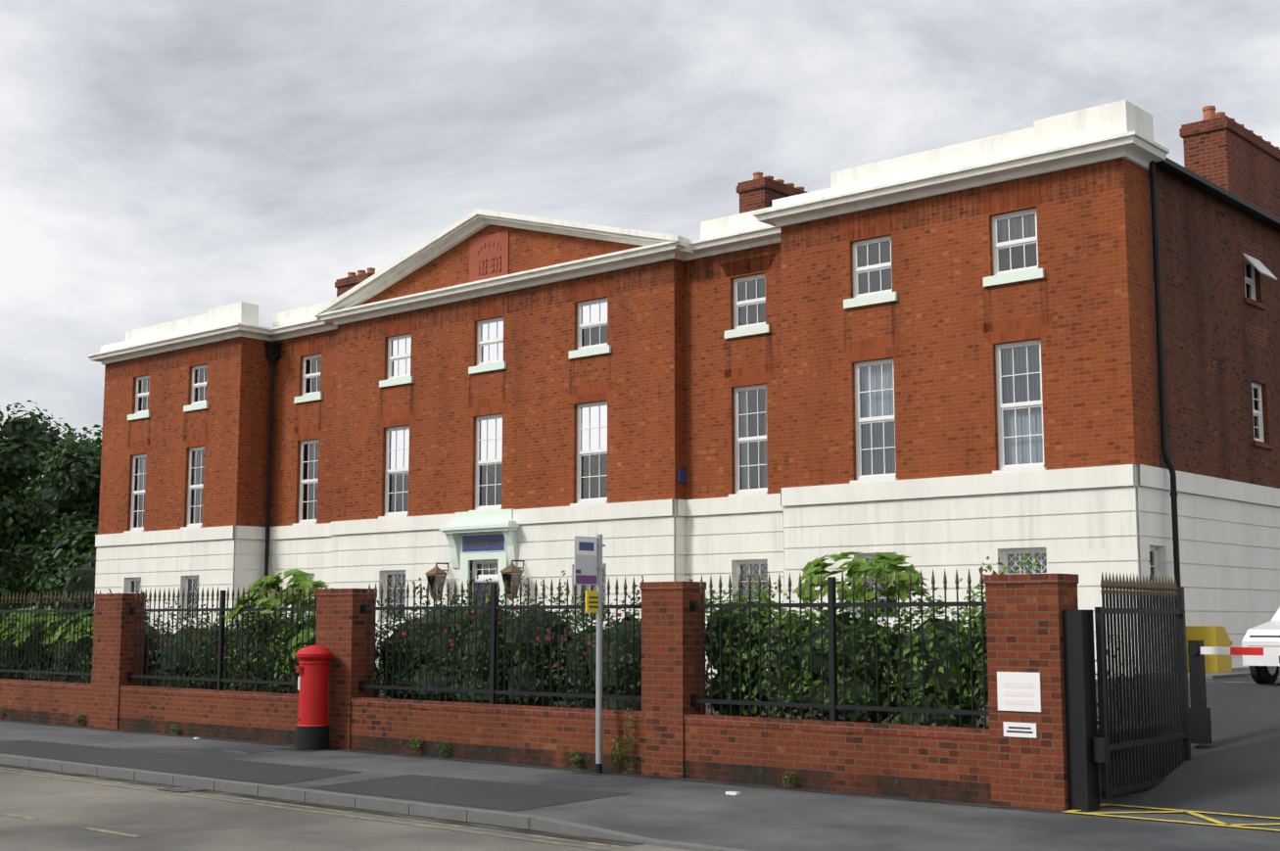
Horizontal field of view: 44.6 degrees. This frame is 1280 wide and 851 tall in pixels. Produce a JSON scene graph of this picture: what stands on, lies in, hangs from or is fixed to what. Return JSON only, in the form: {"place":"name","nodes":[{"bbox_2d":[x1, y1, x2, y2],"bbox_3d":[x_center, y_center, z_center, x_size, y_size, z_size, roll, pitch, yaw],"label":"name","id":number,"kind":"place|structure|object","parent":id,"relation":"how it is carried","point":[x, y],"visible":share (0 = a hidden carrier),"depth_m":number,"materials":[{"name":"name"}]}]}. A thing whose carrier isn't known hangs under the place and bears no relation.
{"place":"outdoors","nodes":[
{"label":"outdoors","id":0,"kind":"place"},
{"bbox_2d":[0,763,693,850],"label":"road","id":1,"kind":"structure","parent":0,"point":[43,811],"depth_m":15.90,"materials":[{"name":"grey asphalt"}]},
{"bbox_2d":[157,682,1033,795],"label":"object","id":2,"kind":"object","parent":1,"relation":"on","point":[1006,701],"visible":1,"depth_m":16.71,"materials":[{"name":"grey"}]},
{"bbox_2d":[0,719,1279,850],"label":"pavement","id":3,"kind":"structure","parent":0,"point":[764,818],"depth_m":16.79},
{"bbox_2d":[295,645,333,750],"bbox_3d":[-5.026,4.178,24.031,0.580,1.580,0.581,-6,-9,41],"label":"pillar box","id":4,"kind":"object","parent":3,"relation":"on","point":[312,725],"visible":0.92,"depth_m":23.85,"materials":[{"name":"red paint"}]},
{"bbox_2d":[0,573,1078,810],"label":"boundary wall","id":5,"kind":"structure","parent":3,"relation":"on","point":[1015,754],"depth_m":19.88,"materials":[{"name":"red brick"}]},
{"bbox_2d":[0,568,989,728],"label":"boundary railings","id":6,"kind":"object","parent":5,"relation":"on","point":[831,605],"visible":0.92,"depth_m":22.12,"materials":[{"name":"black metal"}]},
{"bbox_2d":[1061,571,1190,811],"bbox_3d":[5.487,2.885,17.305,0.420,2.480,2.768,-6,-9,41],"label":"open gate","id":7,"kind":"object","parent":5,"relation":"attached to","point":[1088,749],"visible":0.94,"depth_m":16.87,"materials":[{"name":"black metal"}]},
{"bbox_2d":[0,158,1132,846],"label":"grime overlays","id":8,"kind":"object","parent":3,"relation":"on","point":[742,776],"visible":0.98,"depth_m":20.60,"materials":[{"name":"black"}]},
{"bbox_2d":[573,534,605,773],"bbox_3d":[-0.668,2.944,20.206,0.100,3.080,0.530,-6,-9,41],"label":"bus stop pole","id":9,"kind":"object","parent":3,"relation":"on","point":[589,567],"visible":0.94,"depth_m":20.30,"materials":[{"name":"grey metal"}]},
{"bbox_2d":[0,0,1279,478],"label":"sky","id":10,"kind":"structure","parent":0,"point":[162,161],"materials":[{"name":"grey"}]},
{"bbox_2d":[158,668,1164,731],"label":"garden ground","id":11,"kind":"structure","parent":0,"point":[708,711],"depth_m":22.46,"materials":[{"name":"soil"}]},
{"bbox_2d":[29,447,61,592],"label":"branches","id":12,"kind":"object","parent":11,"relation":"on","point":[30,563],"depth_m":63.19,"materials":[{"name":"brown plant"}]},
{"bbox_2d":[0,551,1144,787],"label":"hedge","id":13,"kind":"object","parent":11,"relation":"on","point":[883,565],"visible":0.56,"depth_m":21.19,"materials":[{"name":"green plant"}]},
{"bbox_2d":[86,99,1279,676],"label":"house trim","id":14,"kind":"structure","parent":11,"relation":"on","point":[1095,135],"depth_m":30.79,"materials":[{"name":"white paint"}]},
{"bbox_2d":[425,508,524,614],"bbox_3d":[-3.907,3.983,36.680,2.982,4.000,1.050,-6,-9,41],"label":"entrance porch","id":15,"kind":"object","parent":14,"relation":"attached to","point":[481,535],"visible":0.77,"depth_m":37.02,"materials":[{"name":"white paint"}]},
{"bbox_2d":[95,157,1279,684],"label":"bartleet house walls","id":16,"kind":"structure","parent":0,"point":[664,363],"depth_m":32.12,"materials":[{"name":"red brick"}]},
{"bbox_2d":[128,207,1264,622],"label":"bartleet house windows","id":17,"kind":"structure","parent":16,"relation":"in","point":[1019,390],"depth_m":33.20,"materials":[{"name":"white glass"}]},
{"bbox_2d":[263,160,1181,614],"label":"house downpipes","id":18,"kind":"object","parent":16,"relation":"attached to","point":[273,351],"visible":0.77,"depth_m":26.90,"materials":[{"name":"black metal"}]},
{"bbox_2d":[200,105,1279,371],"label":"chimney","id":19,"kind":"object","parent":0,"point":[1231,163],"depth_m":30.99,"materials":[{"name":"red brick"}]},
{"bbox_2d":[1063,665,1279,830],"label":"driveway","id":20,"kind":"structure","parent":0,"point":[1231,770],"depth_m":17.73,"materials":[{"name":"grey asphalt"}]},
{"bbox_2d":[1185,625,1232,672],"bbox_3d":[9.582,3.788,26.482,0.700,0.760,0.670,-6,-9,41],"label":"grit bin","id":21,"kind":"object","parent":20,"relation":"on","point":[1212,636],"visible":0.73,"depth_m":26.18,"materials":[{"name":"yellow plastic"}]},
{"bbox_2d":[1187,640,1279,744],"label":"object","id":22,"kind":"object","parent":20,"relation":"on","point":[1200,721],"visible":0.96,"depth_m":18.64,"materials":[{"name":"black paint"}]},
{"bbox_2d":[1241,607,1279,684],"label":"white car","id":23,"kind":"object","parent":20,"relation":"on","point":[1263,669],"visible":0.88,"depth_m":21.93,"materials":[{"name":"white paint"}]},
{"label":"terrain","id":24,"kind":"structure","parent":0,"visible":0},
{"bbox_2d":[0,400,102,630],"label":"trees","id":25,"kind":"object","parent":24,"relation":"on","point":[50,529],"visible":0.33,"depth_m":54.67,"materials":[{"name":"green plant"}]},
{"bbox_2d":[0,754,751,850],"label":"kerb","id":26,"kind":"structure","parent":24,"relation":"on","point":[495,818],"depth_m":17.36,"materials":[{"name":"concrete"}]}
]}

